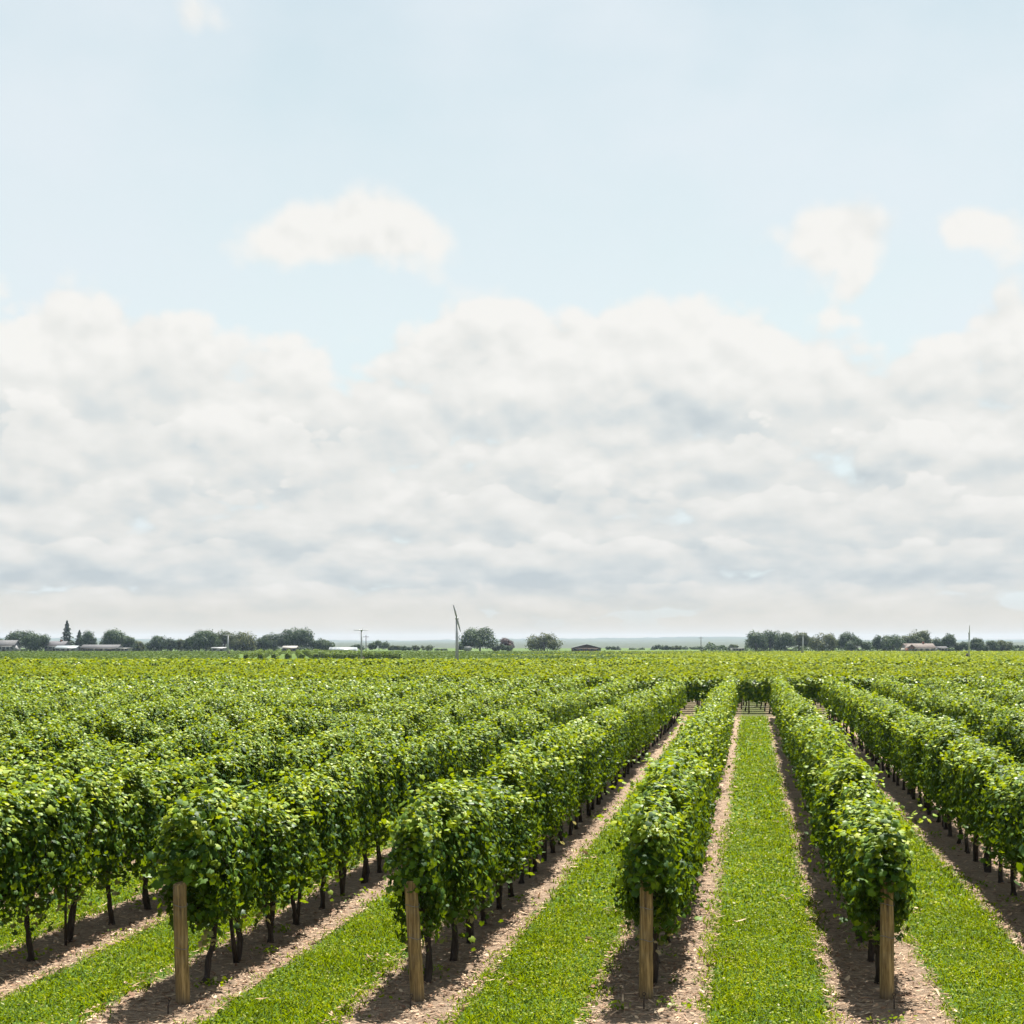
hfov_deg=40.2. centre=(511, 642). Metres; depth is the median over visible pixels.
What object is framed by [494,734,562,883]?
grape vine
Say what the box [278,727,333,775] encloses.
grape vine
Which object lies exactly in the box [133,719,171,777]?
grape vine
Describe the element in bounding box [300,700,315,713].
grape vine
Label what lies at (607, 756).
grape vine
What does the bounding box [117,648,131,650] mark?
farm shed
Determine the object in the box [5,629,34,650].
broadleaf tree
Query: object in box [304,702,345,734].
grape vine
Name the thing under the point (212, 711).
grape vine
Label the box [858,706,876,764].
grape vine
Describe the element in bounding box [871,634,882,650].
broadleaf tree
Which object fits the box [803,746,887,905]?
grape vine
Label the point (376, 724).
grape vine
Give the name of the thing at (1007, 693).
grape vine
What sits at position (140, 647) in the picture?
broadleaf tree
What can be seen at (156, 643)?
broadleaf tree
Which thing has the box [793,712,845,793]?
grape vine
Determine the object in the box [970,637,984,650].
broadleaf tree
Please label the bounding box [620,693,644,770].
grape vine
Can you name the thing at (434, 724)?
grape vine
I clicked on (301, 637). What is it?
broadleaf tree
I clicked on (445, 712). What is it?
grape vine
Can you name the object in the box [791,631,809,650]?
broadleaf tree
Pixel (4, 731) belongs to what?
grape vine
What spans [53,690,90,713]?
grape vine
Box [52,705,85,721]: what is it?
grape vine
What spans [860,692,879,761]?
grape vine
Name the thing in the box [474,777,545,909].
grape vine
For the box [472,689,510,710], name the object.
grape vine
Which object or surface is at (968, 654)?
wind machine
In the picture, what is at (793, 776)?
grape vine
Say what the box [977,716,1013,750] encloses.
grape vine
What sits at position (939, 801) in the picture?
grape vine
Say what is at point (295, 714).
grape vine
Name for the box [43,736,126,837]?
grape vine
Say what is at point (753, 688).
cross row
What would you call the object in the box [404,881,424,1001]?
wooden post
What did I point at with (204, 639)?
broadleaf tree
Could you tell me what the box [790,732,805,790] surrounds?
grape vine
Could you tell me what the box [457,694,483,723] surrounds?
grape vine
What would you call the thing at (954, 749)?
grape vine
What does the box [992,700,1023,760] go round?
grape vine
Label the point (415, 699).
grape vine
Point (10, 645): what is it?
farmhouse
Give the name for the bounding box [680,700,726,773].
grape vine
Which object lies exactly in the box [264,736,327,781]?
grape vine
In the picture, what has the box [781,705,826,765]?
grape vine
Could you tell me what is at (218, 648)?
farm shed
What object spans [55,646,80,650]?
farm shed
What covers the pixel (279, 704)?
grape vine
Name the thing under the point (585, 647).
farmhouse
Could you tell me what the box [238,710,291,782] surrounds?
grape vine
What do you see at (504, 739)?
grape vine
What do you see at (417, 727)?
grape vine
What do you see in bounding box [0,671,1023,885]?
distant vine rows
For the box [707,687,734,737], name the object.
grape vine
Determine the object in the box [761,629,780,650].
broadleaf tree
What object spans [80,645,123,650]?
barn
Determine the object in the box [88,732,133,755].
grape vine
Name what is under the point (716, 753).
grape vine
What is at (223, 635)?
broadleaf tree
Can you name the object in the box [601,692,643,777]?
grape vine
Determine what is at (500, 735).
grape vine
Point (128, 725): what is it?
grape vine
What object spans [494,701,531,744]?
grape vine
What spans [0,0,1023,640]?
sky
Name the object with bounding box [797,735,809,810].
grape vine
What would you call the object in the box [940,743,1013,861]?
grape vine
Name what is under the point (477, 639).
broadleaf tree
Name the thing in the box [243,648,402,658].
young vineyard
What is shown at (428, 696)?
grape vine
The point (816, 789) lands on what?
grape vine
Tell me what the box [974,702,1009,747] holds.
grape vine
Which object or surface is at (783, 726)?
grape vine
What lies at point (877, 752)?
grape vine
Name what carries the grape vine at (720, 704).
on the ground at (608, 802)
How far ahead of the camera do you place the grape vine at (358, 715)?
39.50 m
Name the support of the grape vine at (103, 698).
on the ground at (608, 802)
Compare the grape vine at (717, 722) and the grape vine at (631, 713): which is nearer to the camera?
the grape vine at (717, 722)
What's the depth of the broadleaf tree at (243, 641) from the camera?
632.18 m
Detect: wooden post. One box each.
[172,881,189,1004]
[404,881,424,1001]
[639,879,653,999]
[879,877,894,999]
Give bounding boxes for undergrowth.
[21,641,1023,650]
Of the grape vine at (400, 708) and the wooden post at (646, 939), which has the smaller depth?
the wooden post at (646, 939)
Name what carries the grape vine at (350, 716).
on the ground at (608, 802)
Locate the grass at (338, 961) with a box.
[0,715,1023,1023]
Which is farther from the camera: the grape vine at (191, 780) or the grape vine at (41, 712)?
the grape vine at (41, 712)
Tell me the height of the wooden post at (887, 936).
1.355 m
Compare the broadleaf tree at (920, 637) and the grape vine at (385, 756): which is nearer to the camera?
the grape vine at (385, 756)
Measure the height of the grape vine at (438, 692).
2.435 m
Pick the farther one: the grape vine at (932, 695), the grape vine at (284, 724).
the grape vine at (932, 695)
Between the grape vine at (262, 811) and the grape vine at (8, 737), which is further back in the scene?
the grape vine at (8, 737)
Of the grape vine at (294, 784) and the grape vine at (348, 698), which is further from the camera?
the grape vine at (348, 698)
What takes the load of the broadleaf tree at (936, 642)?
on the ground at (608, 802)
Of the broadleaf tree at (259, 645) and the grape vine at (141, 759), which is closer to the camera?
the grape vine at (141, 759)
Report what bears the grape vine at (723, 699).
on the ground at (608, 802)
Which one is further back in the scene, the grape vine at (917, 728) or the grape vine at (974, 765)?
the grape vine at (917, 728)
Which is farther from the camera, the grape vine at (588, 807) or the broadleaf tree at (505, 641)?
the broadleaf tree at (505, 641)
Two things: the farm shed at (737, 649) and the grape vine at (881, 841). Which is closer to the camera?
the grape vine at (881, 841)
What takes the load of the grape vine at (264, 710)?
on the ground at (608, 802)
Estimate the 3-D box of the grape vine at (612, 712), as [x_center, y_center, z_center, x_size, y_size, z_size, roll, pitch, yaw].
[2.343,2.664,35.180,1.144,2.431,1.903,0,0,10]
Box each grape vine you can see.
[0,689,26,708]
[0,693,41,712]
[0,696,21,716]
[0,705,38,729]
[0,716,45,745]
[0,726,20,745]
[0,732,35,776]
[0,750,69,864]
[0,765,102,961]
[0,780,55,926]
[1,730,66,771]
[6,697,56,731]
[6,767,144,942]
[8,712,79,763]
[9,758,95,849]
[28,716,93,772]
[30,690,59,703]
[39,692,74,716]
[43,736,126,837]
[48,718,97,740]
[49,762,174,924]
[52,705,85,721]
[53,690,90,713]
[59,734,128,759]
[61,704,112,740]
[68,699,118,740]
[79,694,130,713]
[85,749,144,830]
[87,704,135,754]
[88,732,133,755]
[89,690,125,709]
[93,705,160,753]
[103,738,187,850]
[109,753,195,909]
[113,696,170,726]
[114,694,141,708]
[120,687,151,707]
[122,697,154,712]
[131,684,165,703]
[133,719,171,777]
[133,751,218,866]
[135,731,193,770]
[137,691,181,726]
[141,769,284,983]
[154,715,196,739]
[160,720,215,772]
[161,695,197,724]
[165,703,223,730]
[175,736,270,795]
[179,692,205,707]
[179,713,232,768]
[184,688,218,705]
[186,757,238,861]
[186,779,302,962]
[188,701,211,722]
[194,702,229,720]
[201,692,234,716]
[207,713,249,736]
[208,717,230,731]
[211,691,251,710]
[212,722,246,761]
[213,702,260,734]
[227,735,308,785]
[227,786,328,942]
[228,725,288,795]
[232,726,268,750]
[236,697,285,737]
[238,686,274,708]
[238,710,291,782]
[239,695,262,709]
[255,693,302,713]
[256,758,342,925]
[259,686,292,704]
[262,712,304,744]
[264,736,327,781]
[269,688,298,699]
[270,701,316,746]
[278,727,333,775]
[279,691,308,713]
[281,763,363,909]
[288,708,331,766]
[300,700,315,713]
[303,691,338,712]
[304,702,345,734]
[305,744,378,895]
[307,720,359,776]
[307,720,365,761]
[321,698,339,714]
[325,694,351,716]
[326,712,348,758]
[331,689,361,714]
[333,708,365,761]
[335,687,367,713]
[336,747,399,883]
[342,726,413,872]
[346,709,376,727]
[347,725,383,760]
[349,709,384,725]
[349,710,398,743]
[356,700,398,720]
[360,694,401,722]
[361,721,407,744]
[368,710,418,745]
[370,741,429,844]
[379,775,469,982]
[392,691,425,708]
[392,702,405,719]
[394,731,454,790]
[395,696,414,713]
[395,731,442,800]
[397,715,425,743]
[401,699,446,735]
[401,767,503,961]
[413,713,443,737]
[413,713,471,787]
[414,688,444,715]
[423,684,446,712]
[429,710,454,729]
[432,698,472,729]
[432,702,467,729]
[435,729,480,790]
[441,780,513,943]
[444,715,500,781]
[445,725,496,786]
[445,770,532,925]
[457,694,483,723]
[460,704,480,726]
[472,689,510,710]
[473,701,488,721]
[474,691,507,714]
[474,731,506,780]
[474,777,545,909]
[478,705,528,752]
[478,715,510,757]
[479,689,517,709]
[479,699,499,723]
[481,743,558,896]
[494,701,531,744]
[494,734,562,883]
[496,716,526,748]
[513,710,549,743]
[517,723,580,861]
[518,704,547,741]
[520,694,555,731]
[523,706,553,736]
[525,744,581,871]
[530,693,561,732]
[530,694,565,729]
[530,722,589,852]
[548,689,578,725]
[551,693,571,728]
[554,723,598,835]
[556,692,574,725]
[558,717,605,829]
[558,753,585,844]
[561,689,590,722]
[567,694,581,721]
[569,716,607,821]
[577,704,619,804]
[578,721,609,815]
[580,705,625,799]
[581,716,623,809]
[584,702,627,794]
[596,796,709,962]
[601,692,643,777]
[604,785,696,983]
[605,698,642,773]
[610,703,638,781]
[610,705,630,789]
[610,757,708,942]
[613,706,631,785]
[617,691,647,767]
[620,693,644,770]
[629,687,659,753]
[631,688,656,758]
[633,696,651,763]
[638,702,657,761]
[641,704,656,755]
[644,745,717,860]
[644,750,712,887]
[645,740,725,823]
[649,750,721,839]
[649,752,722,829]
[668,726,718,822]
[669,721,720,817]
[672,740,729,794]
[672,765,713,868]
[673,714,727,811]
[674,717,721,800]
[678,711,728,781]
[679,709,729,779]
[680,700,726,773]
[690,705,728,764]
[694,698,729,751]
[700,684,737,720]
[700,690,731,745]
[701,702,728,768]
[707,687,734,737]
[710,698,730,746]
[714,711,735,772]
[772,688,805,735]
[777,702,782,736]
[777,704,820,741]
[778,696,813,750]
[779,693,809,727]
[779,699,815,740]
[780,690,810,749]
[780,712,786,754]
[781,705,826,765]
[782,696,812,760]
[782,713,840,770]
[783,697,831,764]
[785,711,826,774]
[790,715,825,778]
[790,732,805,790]
[792,713,832,782]
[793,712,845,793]
[796,714,839,816]
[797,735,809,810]
[799,721,858,821]
[801,726,856,857]
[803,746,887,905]
[805,730,858,830]
[807,747,872,836]
[808,755,878,895]
[819,772,887,885]
[819,789,891,942]
[829,796,936,983]
[831,797,907,961]
[851,690,882,758]
[853,689,875,753]
[853,692,884,755]
[857,706,884,770]
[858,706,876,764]
[860,690,890,767]
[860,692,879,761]
[860,696,914,773]
[868,695,904,777]
[868,699,928,785]
[875,708,895,781]
[879,711,915,789]
[884,715,910,794]
[891,711,966,815]
[892,706,927,799]
[894,713,935,804]
[898,731,926,810]
[912,713,969,822]
[913,713,983,836]
[916,700,931,718]
[917,743,953,829]
[923,685,947,718]
[926,741,962,843]
[927,700,937,719]
[928,688,952,720]
[936,691,973,720]
[936,728,985,853]
[938,697,948,721]
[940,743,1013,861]
[941,691,969,726]
[947,692,979,731]
[949,738,1016,872]
[952,711,978,735]
[961,695,995,738]
[967,699,1004,744]
[969,755,1021,882]
[969,765,1018,895]
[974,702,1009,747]
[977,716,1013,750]
[978,763,1023,878]
[980,706,1019,751]
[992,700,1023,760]
[996,684,1022,709]
[998,773,1023,882]
[1001,711,1023,770]
[1003,691,1023,710]
[1010,722,1023,772]
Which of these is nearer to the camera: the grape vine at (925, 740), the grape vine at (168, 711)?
the grape vine at (925, 740)
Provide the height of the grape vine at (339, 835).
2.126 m
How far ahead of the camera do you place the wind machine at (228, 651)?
439.84 m
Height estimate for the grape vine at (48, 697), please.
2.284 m
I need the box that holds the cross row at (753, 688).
[0,669,1023,712]
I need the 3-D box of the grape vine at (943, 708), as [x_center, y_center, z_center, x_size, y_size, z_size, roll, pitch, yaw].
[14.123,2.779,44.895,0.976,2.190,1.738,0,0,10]
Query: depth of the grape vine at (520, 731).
35.19 m
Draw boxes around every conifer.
[60,620,75,645]
[75,630,82,646]
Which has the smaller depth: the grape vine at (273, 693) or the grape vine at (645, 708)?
the grape vine at (645, 708)
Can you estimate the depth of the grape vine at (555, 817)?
23.11 m
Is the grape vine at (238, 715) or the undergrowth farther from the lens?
the undergrowth
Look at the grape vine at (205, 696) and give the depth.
47.84 m
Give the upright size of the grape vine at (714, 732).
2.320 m
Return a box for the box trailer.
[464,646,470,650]
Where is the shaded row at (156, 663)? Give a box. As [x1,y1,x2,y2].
[1,659,1023,666]
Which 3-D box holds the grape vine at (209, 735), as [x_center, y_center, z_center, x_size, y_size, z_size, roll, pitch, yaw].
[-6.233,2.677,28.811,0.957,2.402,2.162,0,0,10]
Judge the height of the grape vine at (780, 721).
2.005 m
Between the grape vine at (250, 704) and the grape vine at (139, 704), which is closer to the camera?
the grape vine at (139, 704)
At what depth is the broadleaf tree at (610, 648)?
759.40 m
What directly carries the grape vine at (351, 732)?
on the ground at (608, 802)
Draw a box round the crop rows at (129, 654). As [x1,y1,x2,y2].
[0,650,759,659]
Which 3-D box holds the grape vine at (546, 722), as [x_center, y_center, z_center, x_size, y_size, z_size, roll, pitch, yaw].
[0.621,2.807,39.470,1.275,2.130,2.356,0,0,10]
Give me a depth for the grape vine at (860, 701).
45.96 m
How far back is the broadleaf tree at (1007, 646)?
638.10 m
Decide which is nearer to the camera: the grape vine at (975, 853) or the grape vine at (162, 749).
the grape vine at (975, 853)
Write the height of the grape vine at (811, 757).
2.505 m
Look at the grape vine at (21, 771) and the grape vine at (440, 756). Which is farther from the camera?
the grape vine at (440, 756)
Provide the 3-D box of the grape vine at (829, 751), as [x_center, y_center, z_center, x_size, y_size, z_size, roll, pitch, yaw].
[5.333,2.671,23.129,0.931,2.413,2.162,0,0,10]
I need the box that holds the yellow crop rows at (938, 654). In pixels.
[1,650,1023,660]
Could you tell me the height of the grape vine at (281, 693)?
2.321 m
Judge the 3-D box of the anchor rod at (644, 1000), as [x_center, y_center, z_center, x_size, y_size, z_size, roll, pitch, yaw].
[1.377,3.758,14.561,0.040,0.245,0.044,0,0,0]
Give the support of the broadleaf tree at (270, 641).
on the ground at (608, 802)
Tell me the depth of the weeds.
17.18 m
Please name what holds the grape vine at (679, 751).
on the ground at (608, 802)
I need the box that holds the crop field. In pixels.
[239,654,658,659]
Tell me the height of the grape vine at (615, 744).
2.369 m
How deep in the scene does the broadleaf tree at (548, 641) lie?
614.90 m
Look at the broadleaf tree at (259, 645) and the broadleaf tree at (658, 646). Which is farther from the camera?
the broadleaf tree at (658, 646)
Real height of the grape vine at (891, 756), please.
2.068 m
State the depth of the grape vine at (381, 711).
41.40 m
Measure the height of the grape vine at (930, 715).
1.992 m
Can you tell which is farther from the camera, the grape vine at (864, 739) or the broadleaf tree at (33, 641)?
the broadleaf tree at (33, 641)
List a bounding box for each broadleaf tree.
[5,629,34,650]
[21,632,50,650]
[77,630,98,644]
[99,627,128,644]
[122,635,137,650]
[135,640,145,650]
[144,635,168,650]
[165,637,176,650]
[175,639,185,650]
[182,638,195,650]
[187,629,222,650]
[214,629,239,649]
[229,631,257,650]
[256,637,268,650]
[259,632,284,650]
[279,627,314,649]
[309,637,332,649]
[351,644,364,649]
[367,639,390,649]
[387,645,400,650]
[400,646,411,650]
[410,644,433,650]
[458,626,498,650]
[492,643,512,650]
[499,637,514,648]
[524,632,564,650]
[605,646,615,649]
[654,644,663,649]
[661,645,670,649]
[670,645,681,649]
[682,646,698,649]
[728,644,738,648]
[745,629,767,650]
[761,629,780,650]
[774,631,796,650]
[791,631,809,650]
[808,632,838,650]
[836,632,859,650]
[844,638,871,650]
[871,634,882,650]
[878,634,905,650]
[901,629,932,642]
[932,637,942,645]
[941,633,956,650]
[955,641,970,650]
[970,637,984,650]
[979,640,999,650]
[994,640,1012,650]
[1013,644,1023,648]
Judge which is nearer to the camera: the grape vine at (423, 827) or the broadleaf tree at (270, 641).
the grape vine at (423, 827)
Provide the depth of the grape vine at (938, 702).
45.94 m
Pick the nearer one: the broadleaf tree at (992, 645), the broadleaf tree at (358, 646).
the broadleaf tree at (992, 645)
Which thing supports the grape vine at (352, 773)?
on the ground at (608, 802)
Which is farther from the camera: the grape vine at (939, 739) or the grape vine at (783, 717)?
the grape vine at (783, 717)
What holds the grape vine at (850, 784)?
on the ground at (608, 802)
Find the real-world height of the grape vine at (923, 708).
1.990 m
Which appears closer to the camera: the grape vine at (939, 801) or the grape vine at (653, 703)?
the grape vine at (939, 801)
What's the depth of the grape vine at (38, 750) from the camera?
26.32 m
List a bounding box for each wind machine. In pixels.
[227,635,229,653]
[357,629,365,658]
[453,604,460,660]
[801,633,803,652]
[966,625,969,656]
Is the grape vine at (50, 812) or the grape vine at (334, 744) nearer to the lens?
the grape vine at (50, 812)
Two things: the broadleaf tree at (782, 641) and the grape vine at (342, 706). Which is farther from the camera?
the broadleaf tree at (782, 641)
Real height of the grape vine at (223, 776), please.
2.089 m
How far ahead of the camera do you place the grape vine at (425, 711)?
36.10 m
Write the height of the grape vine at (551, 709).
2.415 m
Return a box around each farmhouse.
[0,640,20,650]
[43,639,70,650]
[571,644,600,650]
[900,642,935,650]
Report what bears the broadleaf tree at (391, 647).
on the ground at (608, 802)
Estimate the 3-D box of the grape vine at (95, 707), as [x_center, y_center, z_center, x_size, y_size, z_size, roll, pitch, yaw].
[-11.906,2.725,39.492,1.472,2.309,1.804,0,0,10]
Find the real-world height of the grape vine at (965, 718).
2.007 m
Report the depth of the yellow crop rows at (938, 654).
370.42 m
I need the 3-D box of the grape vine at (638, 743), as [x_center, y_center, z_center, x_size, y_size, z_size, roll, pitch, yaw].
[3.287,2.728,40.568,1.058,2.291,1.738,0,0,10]
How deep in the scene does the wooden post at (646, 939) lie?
14.92 m
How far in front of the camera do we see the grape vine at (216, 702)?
42.31 m
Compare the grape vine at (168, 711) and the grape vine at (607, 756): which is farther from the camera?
the grape vine at (168, 711)
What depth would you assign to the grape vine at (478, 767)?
29.65 m
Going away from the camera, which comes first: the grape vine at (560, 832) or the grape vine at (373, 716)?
the grape vine at (560, 832)
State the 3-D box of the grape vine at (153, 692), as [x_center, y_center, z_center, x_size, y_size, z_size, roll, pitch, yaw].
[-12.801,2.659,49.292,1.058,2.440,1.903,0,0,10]
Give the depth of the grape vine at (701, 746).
25.06 m
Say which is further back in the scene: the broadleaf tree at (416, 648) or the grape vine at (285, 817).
the broadleaf tree at (416, 648)
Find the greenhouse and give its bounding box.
[329,647,357,650]
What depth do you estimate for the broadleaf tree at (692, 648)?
799.18 m
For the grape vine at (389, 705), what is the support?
on the ground at (608, 802)
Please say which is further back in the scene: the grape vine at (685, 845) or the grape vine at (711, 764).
the grape vine at (711, 764)
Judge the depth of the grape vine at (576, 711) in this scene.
46.96 m
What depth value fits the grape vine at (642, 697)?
45.74 m
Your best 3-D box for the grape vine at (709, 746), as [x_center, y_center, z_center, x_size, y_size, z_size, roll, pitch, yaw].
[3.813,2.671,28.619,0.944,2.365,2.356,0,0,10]
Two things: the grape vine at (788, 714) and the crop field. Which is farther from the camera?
the crop field
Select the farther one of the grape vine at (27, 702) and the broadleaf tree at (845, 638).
the broadleaf tree at (845, 638)
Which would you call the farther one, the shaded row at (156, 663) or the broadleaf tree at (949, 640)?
the broadleaf tree at (949, 640)
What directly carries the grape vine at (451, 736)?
on the ground at (608, 802)
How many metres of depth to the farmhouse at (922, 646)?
602.59 m
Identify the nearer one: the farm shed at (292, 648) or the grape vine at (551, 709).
the grape vine at (551, 709)
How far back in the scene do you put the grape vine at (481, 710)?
43.93 m
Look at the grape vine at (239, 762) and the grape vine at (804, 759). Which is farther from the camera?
the grape vine at (804, 759)
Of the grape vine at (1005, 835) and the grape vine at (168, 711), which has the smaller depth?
the grape vine at (1005, 835)
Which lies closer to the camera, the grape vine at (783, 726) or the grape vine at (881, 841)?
the grape vine at (881, 841)
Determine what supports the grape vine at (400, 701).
on the ground at (608, 802)
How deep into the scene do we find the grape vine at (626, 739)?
37.19 m
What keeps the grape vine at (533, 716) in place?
on the ground at (608, 802)
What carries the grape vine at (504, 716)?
on the ground at (608, 802)
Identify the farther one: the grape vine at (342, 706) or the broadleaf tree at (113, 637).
the broadleaf tree at (113, 637)
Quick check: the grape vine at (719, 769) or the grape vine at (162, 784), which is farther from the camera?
the grape vine at (719, 769)
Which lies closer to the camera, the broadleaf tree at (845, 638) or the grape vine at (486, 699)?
the grape vine at (486, 699)
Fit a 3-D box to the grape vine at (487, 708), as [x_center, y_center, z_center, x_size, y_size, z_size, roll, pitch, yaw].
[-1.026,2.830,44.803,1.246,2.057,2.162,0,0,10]
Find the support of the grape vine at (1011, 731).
on the ground at (608, 802)
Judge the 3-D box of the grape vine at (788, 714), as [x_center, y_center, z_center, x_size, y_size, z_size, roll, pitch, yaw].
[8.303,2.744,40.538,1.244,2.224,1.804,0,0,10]
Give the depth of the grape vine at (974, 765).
23.15 m
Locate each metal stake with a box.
[64,834,66,945]
[270,828,272,928]
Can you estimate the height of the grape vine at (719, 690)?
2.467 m
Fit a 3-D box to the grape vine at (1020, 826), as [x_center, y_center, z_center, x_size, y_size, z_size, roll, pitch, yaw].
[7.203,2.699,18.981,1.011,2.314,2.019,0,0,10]
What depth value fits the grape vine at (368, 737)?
30.92 m
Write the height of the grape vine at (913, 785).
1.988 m
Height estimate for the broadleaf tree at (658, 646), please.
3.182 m
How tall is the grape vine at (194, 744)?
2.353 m
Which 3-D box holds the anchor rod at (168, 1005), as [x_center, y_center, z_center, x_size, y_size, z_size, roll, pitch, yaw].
[-3.518,3.758,14.363,0.040,0.245,0.044,0,0,0]
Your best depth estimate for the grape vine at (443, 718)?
38.53 m
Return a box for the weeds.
[0,796,1022,1023]
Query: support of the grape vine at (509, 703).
on the ground at (608, 802)
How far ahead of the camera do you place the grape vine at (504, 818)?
18.85 m
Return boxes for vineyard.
[0,656,1023,666]
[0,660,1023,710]
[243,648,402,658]
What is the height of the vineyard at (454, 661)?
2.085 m
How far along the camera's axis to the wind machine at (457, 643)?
149.85 m
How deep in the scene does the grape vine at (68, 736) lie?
27.46 m
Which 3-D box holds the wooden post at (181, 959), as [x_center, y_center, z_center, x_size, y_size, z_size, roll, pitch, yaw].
[-3.492,3.185,14.778,0.186,1.330,0.162,0,0,0]
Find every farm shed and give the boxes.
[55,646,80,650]
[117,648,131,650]
[211,647,226,650]
[282,646,298,650]
[731,648,744,650]
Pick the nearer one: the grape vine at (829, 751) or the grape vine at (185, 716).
the grape vine at (829, 751)
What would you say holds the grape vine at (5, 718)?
on the ground at (608, 802)
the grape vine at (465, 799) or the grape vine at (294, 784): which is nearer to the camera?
the grape vine at (465, 799)
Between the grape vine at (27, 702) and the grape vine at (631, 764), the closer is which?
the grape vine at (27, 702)
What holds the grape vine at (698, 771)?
on the ground at (608, 802)
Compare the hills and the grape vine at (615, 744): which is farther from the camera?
the hills
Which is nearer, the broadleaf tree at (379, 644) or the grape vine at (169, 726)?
the grape vine at (169, 726)
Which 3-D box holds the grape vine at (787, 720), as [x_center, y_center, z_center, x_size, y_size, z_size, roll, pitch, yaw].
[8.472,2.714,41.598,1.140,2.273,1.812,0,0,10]
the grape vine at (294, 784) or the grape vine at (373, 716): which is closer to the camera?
the grape vine at (294, 784)
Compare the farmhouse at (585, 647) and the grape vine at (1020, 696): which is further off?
the farmhouse at (585, 647)
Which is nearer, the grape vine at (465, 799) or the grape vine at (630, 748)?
the grape vine at (465, 799)
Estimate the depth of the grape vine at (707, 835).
19.92 m
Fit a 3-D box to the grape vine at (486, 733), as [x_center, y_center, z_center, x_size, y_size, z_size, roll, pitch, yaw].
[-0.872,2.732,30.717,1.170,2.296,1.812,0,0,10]
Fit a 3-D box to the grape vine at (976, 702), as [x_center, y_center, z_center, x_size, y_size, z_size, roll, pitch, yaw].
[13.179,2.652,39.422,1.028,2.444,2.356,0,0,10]
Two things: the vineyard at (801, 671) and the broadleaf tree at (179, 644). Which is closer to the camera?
the vineyard at (801, 671)
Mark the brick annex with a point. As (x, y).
(909, 647)
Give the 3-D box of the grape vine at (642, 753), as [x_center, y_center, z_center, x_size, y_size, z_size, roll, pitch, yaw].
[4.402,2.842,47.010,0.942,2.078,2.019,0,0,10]
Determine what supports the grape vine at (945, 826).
on the ground at (608, 802)
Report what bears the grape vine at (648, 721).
on the ground at (608, 802)
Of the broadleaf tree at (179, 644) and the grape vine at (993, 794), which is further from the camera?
the broadleaf tree at (179, 644)
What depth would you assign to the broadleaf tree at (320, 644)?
625.59 m
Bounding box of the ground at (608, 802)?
[0,648,1023,1023]
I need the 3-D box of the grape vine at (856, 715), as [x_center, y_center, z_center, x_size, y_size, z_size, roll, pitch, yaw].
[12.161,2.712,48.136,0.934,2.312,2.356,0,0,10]
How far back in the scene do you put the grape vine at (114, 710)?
40.72 m
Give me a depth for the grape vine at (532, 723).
37.14 m
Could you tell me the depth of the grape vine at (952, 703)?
42.61 m
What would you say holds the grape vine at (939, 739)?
on the ground at (608, 802)
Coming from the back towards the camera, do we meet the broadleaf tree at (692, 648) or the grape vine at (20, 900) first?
the broadleaf tree at (692, 648)
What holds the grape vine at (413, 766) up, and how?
on the ground at (608, 802)
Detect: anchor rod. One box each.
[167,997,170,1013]
[642,992,645,1008]
[892,992,895,1008]
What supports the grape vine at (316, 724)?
on the ground at (608, 802)
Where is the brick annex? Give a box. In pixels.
[905,644,914,650]
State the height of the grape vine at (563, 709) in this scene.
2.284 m
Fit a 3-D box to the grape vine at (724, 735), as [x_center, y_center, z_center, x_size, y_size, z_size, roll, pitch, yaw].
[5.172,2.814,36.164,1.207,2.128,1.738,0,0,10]
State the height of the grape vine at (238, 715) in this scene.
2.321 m
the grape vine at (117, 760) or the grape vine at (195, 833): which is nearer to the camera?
the grape vine at (195, 833)
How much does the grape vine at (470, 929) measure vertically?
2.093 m
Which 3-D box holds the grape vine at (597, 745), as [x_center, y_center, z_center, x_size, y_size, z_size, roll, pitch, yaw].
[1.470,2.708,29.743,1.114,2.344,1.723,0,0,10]
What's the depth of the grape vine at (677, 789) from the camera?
17.48 m
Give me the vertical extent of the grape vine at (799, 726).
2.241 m
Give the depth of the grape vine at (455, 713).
40.19 m
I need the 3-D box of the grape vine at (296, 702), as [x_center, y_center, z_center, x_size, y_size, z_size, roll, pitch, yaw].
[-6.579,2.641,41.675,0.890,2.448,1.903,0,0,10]
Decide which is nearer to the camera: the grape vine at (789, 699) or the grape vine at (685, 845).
the grape vine at (685, 845)
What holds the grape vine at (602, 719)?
on the ground at (608, 802)
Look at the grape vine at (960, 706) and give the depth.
41.55 m
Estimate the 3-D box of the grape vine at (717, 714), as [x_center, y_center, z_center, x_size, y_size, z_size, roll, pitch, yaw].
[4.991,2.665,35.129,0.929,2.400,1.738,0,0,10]
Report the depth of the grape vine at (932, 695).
48.13 m
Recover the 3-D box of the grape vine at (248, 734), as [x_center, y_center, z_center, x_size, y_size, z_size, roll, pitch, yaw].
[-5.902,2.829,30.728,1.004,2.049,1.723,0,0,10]
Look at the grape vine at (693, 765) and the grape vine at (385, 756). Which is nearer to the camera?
the grape vine at (693, 765)
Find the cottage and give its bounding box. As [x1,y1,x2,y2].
[935,646,947,650]
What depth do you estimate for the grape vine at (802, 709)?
35.76 m
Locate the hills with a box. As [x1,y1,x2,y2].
[0,637,1023,648]
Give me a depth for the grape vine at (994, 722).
35.35 m
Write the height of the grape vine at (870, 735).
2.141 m
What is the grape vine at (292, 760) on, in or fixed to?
on the ground at (608, 802)
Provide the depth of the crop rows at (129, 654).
396.91 m
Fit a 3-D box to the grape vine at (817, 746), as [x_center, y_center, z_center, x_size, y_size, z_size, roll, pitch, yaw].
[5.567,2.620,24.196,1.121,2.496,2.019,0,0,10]
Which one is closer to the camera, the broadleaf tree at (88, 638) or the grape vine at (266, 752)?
the grape vine at (266, 752)
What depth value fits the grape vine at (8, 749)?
25.51 m

